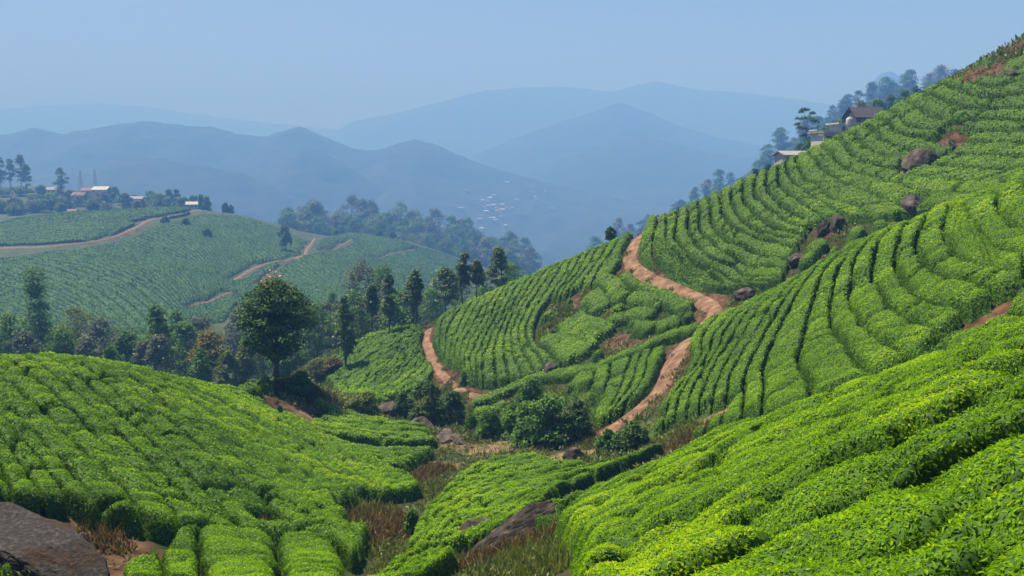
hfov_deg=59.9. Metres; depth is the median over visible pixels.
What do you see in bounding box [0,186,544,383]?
hillside
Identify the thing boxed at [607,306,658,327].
tea bush
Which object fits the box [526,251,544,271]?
woodland tree
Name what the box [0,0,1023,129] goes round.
sky
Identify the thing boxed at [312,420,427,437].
tea row
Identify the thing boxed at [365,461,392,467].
tea row
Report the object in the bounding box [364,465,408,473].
tea row
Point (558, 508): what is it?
tea row
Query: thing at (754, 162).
woodland tree
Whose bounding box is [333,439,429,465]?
tea row
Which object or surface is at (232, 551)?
tea row
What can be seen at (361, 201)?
woodland tree
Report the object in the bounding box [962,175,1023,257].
tea row
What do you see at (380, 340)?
tea row
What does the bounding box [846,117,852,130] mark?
water tank
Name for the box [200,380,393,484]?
tea row
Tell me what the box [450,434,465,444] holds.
boulder
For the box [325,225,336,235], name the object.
woodland tree
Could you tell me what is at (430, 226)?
woodland tree
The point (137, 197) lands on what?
house
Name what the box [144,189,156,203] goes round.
hill tree
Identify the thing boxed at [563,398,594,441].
wild bush
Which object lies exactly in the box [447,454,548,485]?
tea row
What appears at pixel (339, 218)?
woodland tree
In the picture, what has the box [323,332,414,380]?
tea row
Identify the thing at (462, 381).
wild bush
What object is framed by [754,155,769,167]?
woodland tree
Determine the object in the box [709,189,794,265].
tea row
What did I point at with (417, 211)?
woodland tree
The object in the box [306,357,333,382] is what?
wild bush
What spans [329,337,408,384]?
tea row
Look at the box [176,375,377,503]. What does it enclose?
tea row
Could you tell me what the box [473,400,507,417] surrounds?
tea row
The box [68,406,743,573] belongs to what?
dry grass
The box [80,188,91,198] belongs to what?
house
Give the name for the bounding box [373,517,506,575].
tea row
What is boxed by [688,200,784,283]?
tea row
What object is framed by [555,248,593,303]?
tea row
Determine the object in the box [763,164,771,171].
garden tree
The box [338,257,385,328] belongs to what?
valley tree
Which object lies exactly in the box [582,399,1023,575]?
tea row
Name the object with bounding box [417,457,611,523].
tea row
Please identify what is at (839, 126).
house
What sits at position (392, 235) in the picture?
hill tree
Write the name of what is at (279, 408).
wild bush
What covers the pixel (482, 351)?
tea row
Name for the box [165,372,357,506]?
tea row
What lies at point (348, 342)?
silver oak
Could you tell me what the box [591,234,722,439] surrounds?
path
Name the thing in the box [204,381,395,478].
tea row
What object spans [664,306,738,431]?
tea row
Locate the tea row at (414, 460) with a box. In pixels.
[340,445,419,468]
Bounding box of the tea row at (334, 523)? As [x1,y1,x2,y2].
[290,512,364,568]
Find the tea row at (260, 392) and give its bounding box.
[242,382,265,401]
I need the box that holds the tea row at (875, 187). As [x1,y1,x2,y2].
[806,144,973,206]
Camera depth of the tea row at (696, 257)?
78.20 m
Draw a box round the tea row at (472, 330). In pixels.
[459,287,500,383]
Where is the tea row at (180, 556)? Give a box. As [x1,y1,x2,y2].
[161,525,199,575]
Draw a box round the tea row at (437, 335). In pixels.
[432,306,458,356]
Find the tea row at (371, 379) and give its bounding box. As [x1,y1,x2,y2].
[344,340,421,392]
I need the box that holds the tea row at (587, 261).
[562,244,600,301]
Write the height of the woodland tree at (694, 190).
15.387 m
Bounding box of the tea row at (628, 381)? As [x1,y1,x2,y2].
[603,352,640,426]
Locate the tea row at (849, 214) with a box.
[786,155,870,223]
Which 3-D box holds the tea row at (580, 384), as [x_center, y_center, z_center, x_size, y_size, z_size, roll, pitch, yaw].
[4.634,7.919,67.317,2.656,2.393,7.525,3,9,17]
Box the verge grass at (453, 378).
[436,250,696,431]
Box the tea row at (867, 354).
[829,232,905,375]
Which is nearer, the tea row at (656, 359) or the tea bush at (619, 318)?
the tea row at (656, 359)
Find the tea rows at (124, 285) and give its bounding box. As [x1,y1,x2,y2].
[0,206,469,341]
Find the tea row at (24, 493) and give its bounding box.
[0,438,43,516]
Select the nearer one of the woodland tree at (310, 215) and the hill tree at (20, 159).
the hill tree at (20, 159)
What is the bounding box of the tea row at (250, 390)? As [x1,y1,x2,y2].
[210,382,398,474]
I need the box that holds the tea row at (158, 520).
[0,359,177,545]
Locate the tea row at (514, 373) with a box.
[503,265,550,383]
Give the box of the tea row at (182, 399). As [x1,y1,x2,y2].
[109,359,343,517]
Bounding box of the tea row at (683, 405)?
[675,295,759,425]
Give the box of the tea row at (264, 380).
[255,376,274,394]
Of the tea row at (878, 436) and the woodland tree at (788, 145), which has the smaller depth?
the tea row at (878, 436)
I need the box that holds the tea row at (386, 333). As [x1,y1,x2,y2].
[337,327,419,358]
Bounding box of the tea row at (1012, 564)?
[976,541,1023,575]
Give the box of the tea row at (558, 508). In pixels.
[554,377,871,516]
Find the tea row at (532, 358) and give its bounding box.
[518,258,567,372]
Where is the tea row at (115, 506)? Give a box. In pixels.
[0,378,144,539]
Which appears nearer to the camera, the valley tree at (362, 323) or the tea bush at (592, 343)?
the tea bush at (592, 343)
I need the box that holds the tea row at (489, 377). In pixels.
[482,272,535,390]
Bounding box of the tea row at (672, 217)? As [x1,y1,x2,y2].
[666,209,770,290]
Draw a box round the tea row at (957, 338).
[516,315,1023,512]
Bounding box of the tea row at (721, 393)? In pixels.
[706,274,800,433]
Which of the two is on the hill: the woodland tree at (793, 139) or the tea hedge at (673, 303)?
the woodland tree at (793, 139)
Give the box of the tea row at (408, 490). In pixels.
[380,479,421,502]
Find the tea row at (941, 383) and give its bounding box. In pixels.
[569,365,1023,571]
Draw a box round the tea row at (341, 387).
[336,334,423,391]
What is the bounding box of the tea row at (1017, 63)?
[975,54,1023,70]
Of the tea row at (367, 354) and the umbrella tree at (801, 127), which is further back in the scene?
the umbrella tree at (801, 127)
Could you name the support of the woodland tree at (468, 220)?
on the hillside
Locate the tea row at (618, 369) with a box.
[594,356,630,429]
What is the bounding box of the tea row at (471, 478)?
[442,458,555,492]
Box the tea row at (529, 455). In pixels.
[453,451,538,480]
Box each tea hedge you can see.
[469,323,699,407]
[620,271,696,317]
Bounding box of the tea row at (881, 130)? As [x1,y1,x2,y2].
[861,118,1023,158]
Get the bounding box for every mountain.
[0,103,337,136]
[0,121,671,264]
[0,156,331,224]
[250,147,381,216]
[327,81,837,158]
[469,103,776,176]
[529,136,755,207]
[862,71,911,102]
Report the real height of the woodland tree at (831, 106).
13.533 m
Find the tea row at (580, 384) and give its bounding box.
[564,370,593,402]
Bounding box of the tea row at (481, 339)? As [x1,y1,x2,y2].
[470,279,518,388]
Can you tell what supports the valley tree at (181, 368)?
on the ground at (311, 397)
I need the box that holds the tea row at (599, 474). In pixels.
[405,443,665,552]
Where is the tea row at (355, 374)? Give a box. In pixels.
[334,332,423,389]
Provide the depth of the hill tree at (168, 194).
566.18 m
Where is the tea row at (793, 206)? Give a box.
[766,164,822,228]
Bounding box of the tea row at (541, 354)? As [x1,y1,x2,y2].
[525,255,575,368]
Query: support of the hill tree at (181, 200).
on the hillside
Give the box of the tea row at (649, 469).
[535,419,764,532]
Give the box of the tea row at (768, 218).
[743,174,806,240]
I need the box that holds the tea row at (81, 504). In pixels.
[0,401,102,531]
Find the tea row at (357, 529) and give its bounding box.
[296,502,367,557]
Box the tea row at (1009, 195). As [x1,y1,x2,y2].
[995,167,1023,229]
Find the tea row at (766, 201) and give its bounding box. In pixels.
[754,169,811,234]
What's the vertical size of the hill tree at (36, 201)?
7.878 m
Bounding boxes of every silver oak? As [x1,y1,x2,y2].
[332,294,358,365]
[363,283,381,331]
[380,273,397,330]
[402,274,423,323]
[405,269,424,324]
[427,266,463,311]
[454,251,472,303]
[469,259,485,298]
[484,246,511,287]
[604,226,616,240]
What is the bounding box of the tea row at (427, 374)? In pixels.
[381,361,432,402]
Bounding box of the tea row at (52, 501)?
[0,414,69,521]
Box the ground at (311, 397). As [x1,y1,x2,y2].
[1,39,1023,575]
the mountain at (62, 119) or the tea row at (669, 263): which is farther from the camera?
the mountain at (62, 119)
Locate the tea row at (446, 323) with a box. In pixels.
[438,301,466,361]
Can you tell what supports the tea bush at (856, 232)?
on the ground at (311, 397)
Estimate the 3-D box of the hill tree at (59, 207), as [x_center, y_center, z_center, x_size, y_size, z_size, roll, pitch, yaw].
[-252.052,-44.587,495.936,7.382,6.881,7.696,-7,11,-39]
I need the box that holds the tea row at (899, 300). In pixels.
[872,220,1010,342]
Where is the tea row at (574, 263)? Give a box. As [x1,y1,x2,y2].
[550,251,585,305]
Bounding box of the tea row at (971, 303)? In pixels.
[894,211,1023,323]
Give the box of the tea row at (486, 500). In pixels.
[406,450,637,551]
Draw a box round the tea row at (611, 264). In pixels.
[592,232,633,287]
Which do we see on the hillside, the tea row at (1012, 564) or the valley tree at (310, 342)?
the valley tree at (310, 342)
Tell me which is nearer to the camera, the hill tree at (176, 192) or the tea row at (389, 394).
the tea row at (389, 394)
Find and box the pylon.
[91,169,97,185]
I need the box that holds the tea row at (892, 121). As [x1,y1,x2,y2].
[873,110,1023,145]
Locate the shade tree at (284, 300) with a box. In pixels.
[233,269,318,376]
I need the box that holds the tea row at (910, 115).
[889,100,1023,136]
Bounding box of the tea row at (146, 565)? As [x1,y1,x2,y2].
[123,549,162,575]
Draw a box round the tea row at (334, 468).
[164,372,362,500]
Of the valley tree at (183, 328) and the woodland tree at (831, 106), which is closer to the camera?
the valley tree at (183, 328)
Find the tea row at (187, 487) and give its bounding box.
[21,352,235,526]
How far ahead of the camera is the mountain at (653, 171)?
2498.78 m
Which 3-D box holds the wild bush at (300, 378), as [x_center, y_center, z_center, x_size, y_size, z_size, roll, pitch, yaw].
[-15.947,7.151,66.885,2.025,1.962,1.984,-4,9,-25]
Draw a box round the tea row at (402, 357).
[346,342,420,393]
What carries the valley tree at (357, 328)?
on the ground at (311, 397)
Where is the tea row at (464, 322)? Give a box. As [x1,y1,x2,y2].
[448,295,483,370]
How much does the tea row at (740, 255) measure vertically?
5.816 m
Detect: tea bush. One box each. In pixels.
[537,332,576,367]
[539,308,557,324]
[553,329,591,363]
[555,316,602,343]
[566,297,573,303]
[570,310,615,340]
[578,296,588,312]
[581,337,598,355]
[585,287,610,317]
[590,349,603,363]
[595,272,626,293]
[604,287,629,307]
[607,302,625,316]
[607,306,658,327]
[624,318,656,339]
[625,290,663,313]
[654,318,668,335]
[666,314,681,330]
[681,310,694,325]
[798,250,815,270]
[804,238,828,259]
[829,245,838,255]
[843,222,897,248]
[846,225,867,243]
[871,219,888,232]
[887,206,902,222]
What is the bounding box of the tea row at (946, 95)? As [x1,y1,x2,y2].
[921,82,1023,112]
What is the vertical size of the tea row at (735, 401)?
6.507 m
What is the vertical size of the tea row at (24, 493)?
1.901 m
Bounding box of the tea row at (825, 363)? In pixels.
[798,238,865,395]
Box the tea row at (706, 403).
[691,282,782,440]
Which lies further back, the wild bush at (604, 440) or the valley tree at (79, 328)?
the valley tree at (79, 328)
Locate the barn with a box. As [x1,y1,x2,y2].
[841,107,884,122]
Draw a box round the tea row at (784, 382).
[762,248,845,415]
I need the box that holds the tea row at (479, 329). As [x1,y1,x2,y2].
[464,283,508,385]
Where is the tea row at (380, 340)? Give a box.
[323,331,415,375]
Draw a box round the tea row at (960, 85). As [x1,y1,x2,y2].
[937,76,1023,99]
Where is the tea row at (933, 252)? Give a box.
[916,201,1023,305]
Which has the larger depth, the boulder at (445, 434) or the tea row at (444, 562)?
the boulder at (445, 434)
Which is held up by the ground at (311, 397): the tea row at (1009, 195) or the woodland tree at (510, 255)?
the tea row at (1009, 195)
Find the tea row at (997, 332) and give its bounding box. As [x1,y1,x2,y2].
[574,320,1023,504]
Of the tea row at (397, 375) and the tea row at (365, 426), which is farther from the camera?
the tea row at (397, 375)
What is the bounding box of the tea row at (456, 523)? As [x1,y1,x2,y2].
[397,484,560,556]
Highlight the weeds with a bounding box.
[270,287,702,575]
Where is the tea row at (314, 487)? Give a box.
[303,481,350,510]
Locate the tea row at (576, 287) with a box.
[568,242,608,298]
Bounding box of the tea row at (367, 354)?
[326,333,412,383]
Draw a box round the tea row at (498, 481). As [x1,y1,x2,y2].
[424,467,572,510]
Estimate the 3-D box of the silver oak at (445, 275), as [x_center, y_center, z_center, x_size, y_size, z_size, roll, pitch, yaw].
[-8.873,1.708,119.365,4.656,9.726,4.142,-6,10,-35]
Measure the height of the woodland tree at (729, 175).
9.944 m
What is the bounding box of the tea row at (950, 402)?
[575,382,1000,575]
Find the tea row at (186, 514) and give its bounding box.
[0,353,210,543]
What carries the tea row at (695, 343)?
on the ground at (311, 397)
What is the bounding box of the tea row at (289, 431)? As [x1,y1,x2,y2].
[195,381,370,502]
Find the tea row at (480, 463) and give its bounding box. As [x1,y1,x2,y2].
[458,452,521,476]
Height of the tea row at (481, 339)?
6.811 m
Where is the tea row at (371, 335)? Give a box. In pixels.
[330,325,420,358]
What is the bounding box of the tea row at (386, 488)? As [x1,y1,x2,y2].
[189,377,393,504]
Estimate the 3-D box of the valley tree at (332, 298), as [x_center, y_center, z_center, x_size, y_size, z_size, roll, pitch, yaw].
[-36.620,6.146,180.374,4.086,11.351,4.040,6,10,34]
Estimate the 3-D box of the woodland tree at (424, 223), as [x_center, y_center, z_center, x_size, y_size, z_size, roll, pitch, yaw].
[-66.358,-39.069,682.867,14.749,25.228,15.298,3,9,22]
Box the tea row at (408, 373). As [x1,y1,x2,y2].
[370,353,425,395]
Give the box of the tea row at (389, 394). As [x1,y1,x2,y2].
[375,360,428,404]
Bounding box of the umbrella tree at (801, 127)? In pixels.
[794,107,821,149]
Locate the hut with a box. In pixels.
[771,151,806,164]
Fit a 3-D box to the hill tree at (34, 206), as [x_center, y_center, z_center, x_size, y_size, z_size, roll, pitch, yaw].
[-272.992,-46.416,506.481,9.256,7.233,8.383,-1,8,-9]
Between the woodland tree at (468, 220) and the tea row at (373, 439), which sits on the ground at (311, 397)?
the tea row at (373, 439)
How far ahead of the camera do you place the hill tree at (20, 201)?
499.61 m
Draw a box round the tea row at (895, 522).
[689,433,1023,575]
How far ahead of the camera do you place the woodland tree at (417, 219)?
699.71 m
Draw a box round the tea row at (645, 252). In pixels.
[638,214,657,271]
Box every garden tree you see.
[751,168,759,175]
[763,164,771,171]
[793,142,806,150]
[802,139,810,150]
[855,100,868,106]
[870,97,886,110]
[883,94,894,110]
[893,89,909,103]
[909,85,921,94]
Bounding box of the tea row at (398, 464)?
[352,456,412,473]
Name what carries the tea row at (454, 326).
on the ground at (311, 397)
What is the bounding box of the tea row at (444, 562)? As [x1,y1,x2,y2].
[375,545,459,575]
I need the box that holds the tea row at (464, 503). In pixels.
[414,460,606,532]
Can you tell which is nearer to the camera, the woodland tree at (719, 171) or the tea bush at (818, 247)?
the tea bush at (818, 247)
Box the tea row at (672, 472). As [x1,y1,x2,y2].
[554,334,1023,542]
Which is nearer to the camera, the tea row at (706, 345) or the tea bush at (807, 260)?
the tea row at (706, 345)
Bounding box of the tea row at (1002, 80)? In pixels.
[968,66,1023,88]
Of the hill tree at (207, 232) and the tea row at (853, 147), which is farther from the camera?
the hill tree at (207, 232)
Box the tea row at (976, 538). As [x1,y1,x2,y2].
[809,476,1023,575]
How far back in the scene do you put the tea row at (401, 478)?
45.51 m
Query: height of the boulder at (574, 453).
1.206 m
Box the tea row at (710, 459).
[560,346,1023,546]
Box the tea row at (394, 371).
[352,345,422,395]
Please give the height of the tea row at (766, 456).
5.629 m
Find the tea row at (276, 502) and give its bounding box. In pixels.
[79,354,319,531]
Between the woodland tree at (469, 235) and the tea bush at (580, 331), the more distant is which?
the woodland tree at (469, 235)
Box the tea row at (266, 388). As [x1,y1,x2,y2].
[239,383,274,396]
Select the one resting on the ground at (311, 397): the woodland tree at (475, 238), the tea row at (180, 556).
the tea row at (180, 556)
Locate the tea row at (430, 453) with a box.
[327,434,436,460]
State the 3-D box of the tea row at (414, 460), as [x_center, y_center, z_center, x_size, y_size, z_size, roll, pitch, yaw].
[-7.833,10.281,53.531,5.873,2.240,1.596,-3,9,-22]
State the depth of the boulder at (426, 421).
67.24 m
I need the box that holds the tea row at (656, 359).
[624,345,664,413]
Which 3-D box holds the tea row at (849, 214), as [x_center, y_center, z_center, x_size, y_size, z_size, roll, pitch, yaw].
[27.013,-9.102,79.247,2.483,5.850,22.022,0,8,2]
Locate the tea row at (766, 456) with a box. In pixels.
[571,376,1014,575]
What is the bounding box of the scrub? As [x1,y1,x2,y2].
[17,33,1023,575]
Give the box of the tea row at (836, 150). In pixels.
[819,138,1023,196]
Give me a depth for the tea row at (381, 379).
91.80 m
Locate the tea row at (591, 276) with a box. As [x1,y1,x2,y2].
[581,237,618,293]
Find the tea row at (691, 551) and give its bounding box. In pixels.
[608,403,1023,575]
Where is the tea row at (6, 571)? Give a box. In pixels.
[1,562,13,575]
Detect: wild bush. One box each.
[276,405,283,412]
[287,370,313,395]
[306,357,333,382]
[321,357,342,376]
[342,390,383,416]
[393,390,415,419]
[403,508,419,535]
[406,378,449,424]
[440,390,467,424]
[459,371,466,385]
[465,413,478,428]
[473,407,503,437]
[499,403,520,438]
[504,400,547,448]
[513,375,546,404]
[522,390,581,444]
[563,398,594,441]
[594,428,620,455]
[609,420,652,454]
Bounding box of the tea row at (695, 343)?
[652,313,720,438]
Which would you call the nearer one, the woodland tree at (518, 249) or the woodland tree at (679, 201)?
the woodland tree at (518, 249)
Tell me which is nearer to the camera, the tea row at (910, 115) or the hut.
the tea row at (910, 115)
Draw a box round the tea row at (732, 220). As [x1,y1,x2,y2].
[720,185,799,252]
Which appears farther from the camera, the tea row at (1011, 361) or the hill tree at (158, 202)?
the hill tree at (158, 202)
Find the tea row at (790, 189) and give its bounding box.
[778,159,839,222]
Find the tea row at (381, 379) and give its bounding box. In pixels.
[349,344,421,395]
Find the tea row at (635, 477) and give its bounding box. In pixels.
[611,317,1023,489]
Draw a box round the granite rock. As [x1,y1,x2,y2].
[0,502,109,575]
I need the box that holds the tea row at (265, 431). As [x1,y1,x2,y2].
[166,374,355,509]
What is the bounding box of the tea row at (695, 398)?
[686,287,775,421]
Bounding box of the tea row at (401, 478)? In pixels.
[375,475,415,483]
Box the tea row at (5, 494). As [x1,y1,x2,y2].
[0,469,12,502]
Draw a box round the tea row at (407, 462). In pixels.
[350,451,415,472]
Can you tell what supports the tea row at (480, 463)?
on the ground at (311, 397)
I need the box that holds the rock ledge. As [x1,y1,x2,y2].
[464,500,563,556]
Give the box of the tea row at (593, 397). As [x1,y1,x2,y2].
[583,364,610,420]
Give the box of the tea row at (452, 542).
[389,500,536,565]
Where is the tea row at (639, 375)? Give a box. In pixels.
[610,348,651,423]
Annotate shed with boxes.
[809,129,828,131]
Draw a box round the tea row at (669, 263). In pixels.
[652,212,761,294]
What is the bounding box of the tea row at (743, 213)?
[731,179,802,245]
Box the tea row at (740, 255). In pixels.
[699,195,789,275]
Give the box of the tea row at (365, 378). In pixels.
[340,337,422,392]
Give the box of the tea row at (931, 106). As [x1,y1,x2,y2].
[905,92,1023,125]
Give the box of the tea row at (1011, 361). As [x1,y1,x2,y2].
[564,348,1023,561]
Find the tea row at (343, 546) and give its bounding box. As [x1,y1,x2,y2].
[291,519,362,574]
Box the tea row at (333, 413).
[322,410,430,434]
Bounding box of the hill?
[547,90,922,265]
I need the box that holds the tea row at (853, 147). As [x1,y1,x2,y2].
[832,131,1023,183]
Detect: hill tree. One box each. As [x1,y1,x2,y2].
[0,157,6,187]
[0,187,14,195]
[0,199,5,211]
[4,203,22,214]
[5,158,15,187]
[6,197,23,211]
[14,154,24,185]
[14,186,30,195]
[15,198,24,213]
[20,163,32,187]
[25,200,41,212]
[28,198,47,211]
[34,185,46,194]
[38,192,63,211]
[49,200,60,208]
[51,167,70,194]
[54,202,67,212]
[55,194,65,201]
[62,198,73,208]
[63,190,77,200]
[70,191,90,202]
[83,196,104,208]
[85,199,99,210]
[92,189,110,202]
[100,203,112,209]
[108,187,121,202]
[115,194,122,203]
[120,193,133,207]
[132,202,143,207]
[139,198,149,206]
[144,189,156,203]
[148,193,169,203]
[148,198,158,206]
[153,199,166,206]
[160,215,169,222]
[164,189,173,206]
[171,189,181,201]
[176,196,191,205]
[181,218,190,224]
[189,194,198,205]
[197,194,205,209]
[201,228,211,235]
[203,196,211,210]
[222,202,228,212]
[227,205,234,213]
[277,226,293,249]
[332,229,340,235]
[376,229,382,234]
[388,232,396,238]
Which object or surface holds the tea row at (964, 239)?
on the ground at (311, 397)
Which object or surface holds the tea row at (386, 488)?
on the ground at (311, 397)
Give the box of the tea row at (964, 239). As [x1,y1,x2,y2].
[943,198,1023,281]
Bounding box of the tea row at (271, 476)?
[98,357,334,517]
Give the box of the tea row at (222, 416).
[124,362,348,520]
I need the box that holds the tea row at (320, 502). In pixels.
[300,496,370,541]
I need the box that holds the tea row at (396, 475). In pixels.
[367,472,414,478]
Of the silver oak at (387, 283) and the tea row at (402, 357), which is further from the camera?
the silver oak at (387, 283)
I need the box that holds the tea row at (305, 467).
[133,364,347,509]
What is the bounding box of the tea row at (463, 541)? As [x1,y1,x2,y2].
[381,505,524,572]
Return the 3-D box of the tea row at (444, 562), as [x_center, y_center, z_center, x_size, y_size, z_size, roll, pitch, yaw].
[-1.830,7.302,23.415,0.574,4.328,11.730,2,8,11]
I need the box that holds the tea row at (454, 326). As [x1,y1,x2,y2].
[443,298,475,367]
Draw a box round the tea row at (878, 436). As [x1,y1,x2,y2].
[576,373,1023,575]
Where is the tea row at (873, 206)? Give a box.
[797,150,933,221]
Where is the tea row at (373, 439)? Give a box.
[310,424,439,449]
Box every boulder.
[377,401,401,417]
[410,416,434,428]
[436,428,453,443]
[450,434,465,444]
[459,517,493,531]
[543,362,558,372]
[562,447,586,459]
[733,287,754,301]
[788,253,802,266]
[829,215,845,231]
[900,195,921,213]
[901,148,939,172]
[941,139,955,148]
[995,69,1018,76]
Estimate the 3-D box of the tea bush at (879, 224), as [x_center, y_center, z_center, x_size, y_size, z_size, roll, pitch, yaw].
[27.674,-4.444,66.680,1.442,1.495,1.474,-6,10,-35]
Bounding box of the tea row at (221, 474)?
[67,353,291,549]
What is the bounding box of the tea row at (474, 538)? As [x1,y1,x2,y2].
[376,511,513,575]
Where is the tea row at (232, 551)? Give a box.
[197,524,281,575]
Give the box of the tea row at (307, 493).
[303,490,338,503]
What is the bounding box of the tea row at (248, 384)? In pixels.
[244,382,268,406]
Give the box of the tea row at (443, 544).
[392,495,546,560]
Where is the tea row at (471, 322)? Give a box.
[454,291,491,375]
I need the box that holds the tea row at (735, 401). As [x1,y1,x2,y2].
[722,269,807,424]
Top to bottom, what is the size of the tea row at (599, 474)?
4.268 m
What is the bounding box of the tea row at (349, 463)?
[198,380,383,504]
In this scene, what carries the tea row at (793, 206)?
on the ground at (311, 397)
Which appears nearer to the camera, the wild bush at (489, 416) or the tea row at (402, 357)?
the wild bush at (489, 416)
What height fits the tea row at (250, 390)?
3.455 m
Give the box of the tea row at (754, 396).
[743,258,825,418]
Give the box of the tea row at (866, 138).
[846,124,1023,172]
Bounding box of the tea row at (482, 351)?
[476,276,524,389]
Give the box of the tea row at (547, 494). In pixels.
[400,487,553,555]
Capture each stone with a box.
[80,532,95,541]
[816,218,829,238]
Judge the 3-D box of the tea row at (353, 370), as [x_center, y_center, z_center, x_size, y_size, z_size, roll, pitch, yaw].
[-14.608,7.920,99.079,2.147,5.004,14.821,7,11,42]
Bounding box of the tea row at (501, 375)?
[494,270,540,387]
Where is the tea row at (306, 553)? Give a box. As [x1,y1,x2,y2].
[277,530,344,575]
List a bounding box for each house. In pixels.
[46,187,61,197]
[71,192,88,205]
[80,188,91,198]
[91,186,112,202]
[130,196,144,207]
[185,202,197,209]
[808,131,843,146]
[826,122,860,130]
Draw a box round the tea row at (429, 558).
[367,521,501,575]
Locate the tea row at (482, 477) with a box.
[437,459,566,498]
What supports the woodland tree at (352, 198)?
on the hillside
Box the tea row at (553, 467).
[430,459,586,503]
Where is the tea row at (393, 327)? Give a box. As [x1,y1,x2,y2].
[355,323,423,341]
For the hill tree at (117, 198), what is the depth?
553.84 m
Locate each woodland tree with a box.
[274,209,301,229]
[277,211,300,227]
[279,205,295,225]
[287,212,310,230]
[292,206,315,215]
[297,207,310,219]
[299,210,319,233]
[300,198,325,227]
[300,221,315,233]
[307,200,330,231]
[307,216,333,235]
[321,216,331,231]
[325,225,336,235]
[326,213,342,226]
[328,214,349,232]
[330,209,349,226]
[336,215,350,233]
[337,194,363,217]
[344,215,367,232]
[345,218,364,232]
[353,197,376,228]
[362,199,379,222]
[363,213,382,226]
[364,217,381,233]
[366,217,384,235]
[369,219,390,236]
[372,210,399,233]
[386,211,405,233]
[389,221,404,234]
[391,201,409,225]
[393,225,414,239]
[400,217,413,232]
[402,209,419,235]
[404,208,424,223]
[404,220,425,242]
[407,216,426,233]
[414,221,433,243]
[418,222,441,245]
[420,232,439,248]
[423,216,438,229]
[425,207,444,231]
[434,237,456,256]
[439,226,454,238]
[442,214,458,242]
[444,223,466,248]
[454,237,472,260]
[455,218,472,237]
[455,229,467,247]
[458,216,474,240]
[458,239,478,262]
[465,228,485,246]
[469,231,486,258]
[473,236,497,267]
[478,237,493,266]
[485,236,497,255]
[498,235,514,249]
[500,229,518,248]
[504,249,519,273]
[506,238,521,254]
[511,254,527,274]
[517,245,540,274]
[518,237,531,260]
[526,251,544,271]
[586,236,603,248]
[612,217,623,236]
[623,224,637,238]
[635,219,647,231]
[670,203,682,210]
[674,199,684,210]
[685,198,698,204]
[688,189,698,201]
[690,187,700,200]
[699,178,713,193]
[702,185,711,195]
[708,182,725,195]
[712,169,725,186]
[726,172,735,182]
[751,160,765,167]
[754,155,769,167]
[759,144,774,156]
[759,149,771,162]
[770,127,789,149]
[775,132,788,150]
[784,142,792,150]
[787,137,797,147]
[795,119,810,141]
[806,114,815,127]
[807,116,822,132]
[819,119,831,128]
[826,105,837,115]
[828,109,841,121]
[835,96,849,114]
[837,98,851,117]
[842,94,856,106]
[853,90,864,105]
[864,81,879,100]
[865,86,878,100]
[874,84,892,104]
[877,76,897,97]
[892,86,902,101]
[898,74,915,93]
[900,68,918,88]
[920,72,935,87]
[920,80,931,88]
[930,64,952,83]
[932,66,946,79]
[949,69,958,74]
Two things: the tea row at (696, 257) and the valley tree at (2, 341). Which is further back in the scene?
the valley tree at (2, 341)
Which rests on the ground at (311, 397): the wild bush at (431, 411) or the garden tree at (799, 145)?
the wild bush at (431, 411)
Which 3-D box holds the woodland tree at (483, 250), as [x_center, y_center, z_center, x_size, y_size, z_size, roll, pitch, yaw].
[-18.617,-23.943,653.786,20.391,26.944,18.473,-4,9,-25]
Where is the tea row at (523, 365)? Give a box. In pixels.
[511,261,559,377]
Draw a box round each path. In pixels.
[0,209,201,248]
[187,291,232,306]
[233,238,316,279]
[295,239,352,257]
[379,249,414,257]
[422,328,481,398]
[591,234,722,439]
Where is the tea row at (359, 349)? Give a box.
[322,329,416,373]
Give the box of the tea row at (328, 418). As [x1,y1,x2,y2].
[320,414,431,435]
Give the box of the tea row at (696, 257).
[675,205,778,287]
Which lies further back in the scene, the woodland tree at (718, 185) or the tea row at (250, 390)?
the woodland tree at (718, 185)
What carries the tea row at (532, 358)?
on the ground at (311, 397)
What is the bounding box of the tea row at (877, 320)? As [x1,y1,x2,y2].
[848,225,961,361]
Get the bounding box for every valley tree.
[0,311,28,354]
[0,324,18,345]
[0,334,10,343]
[8,329,43,355]
[11,265,59,351]
[36,326,80,354]
[40,338,63,351]
[48,305,101,355]
[74,314,120,357]
[74,334,103,358]
[96,339,118,355]
[102,344,117,360]
[105,325,121,355]
[113,330,147,365]
[115,345,144,365]
[131,339,158,369]
[137,304,178,372]
[142,333,179,373]
[164,308,188,374]
[168,320,199,378]
[169,337,189,372]
[181,312,227,381]
[181,331,214,379]
[183,328,231,377]
[186,346,213,383]
[213,350,243,386]
[221,311,246,379]
[221,331,238,377]
[232,345,259,384]
[237,328,283,382]
[265,333,312,378]
[288,301,322,366]
[293,302,338,361]
[301,300,319,364]
[314,300,337,354]
[324,292,337,338]
[325,298,347,342]
[328,302,344,348]
[331,288,370,340]
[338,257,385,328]
[342,316,374,338]
[353,294,380,337]
[362,263,395,331]
[373,291,388,330]
[376,297,422,329]
[380,287,423,326]
[414,297,431,324]
[417,286,449,320]
[437,280,475,309]
[464,270,496,302]
[493,262,526,289]
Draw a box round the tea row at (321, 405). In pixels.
[313,397,428,430]
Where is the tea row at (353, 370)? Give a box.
[331,330,424,388]
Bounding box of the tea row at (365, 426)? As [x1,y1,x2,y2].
[312,417,427,434]
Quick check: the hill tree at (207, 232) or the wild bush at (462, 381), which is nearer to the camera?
the wild bush at (462, 381)
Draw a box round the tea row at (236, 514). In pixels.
[38,351,271,540]
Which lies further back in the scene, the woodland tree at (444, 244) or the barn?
the woodland tree at (444, 244)
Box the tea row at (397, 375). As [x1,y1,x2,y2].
[362,347,424,394]

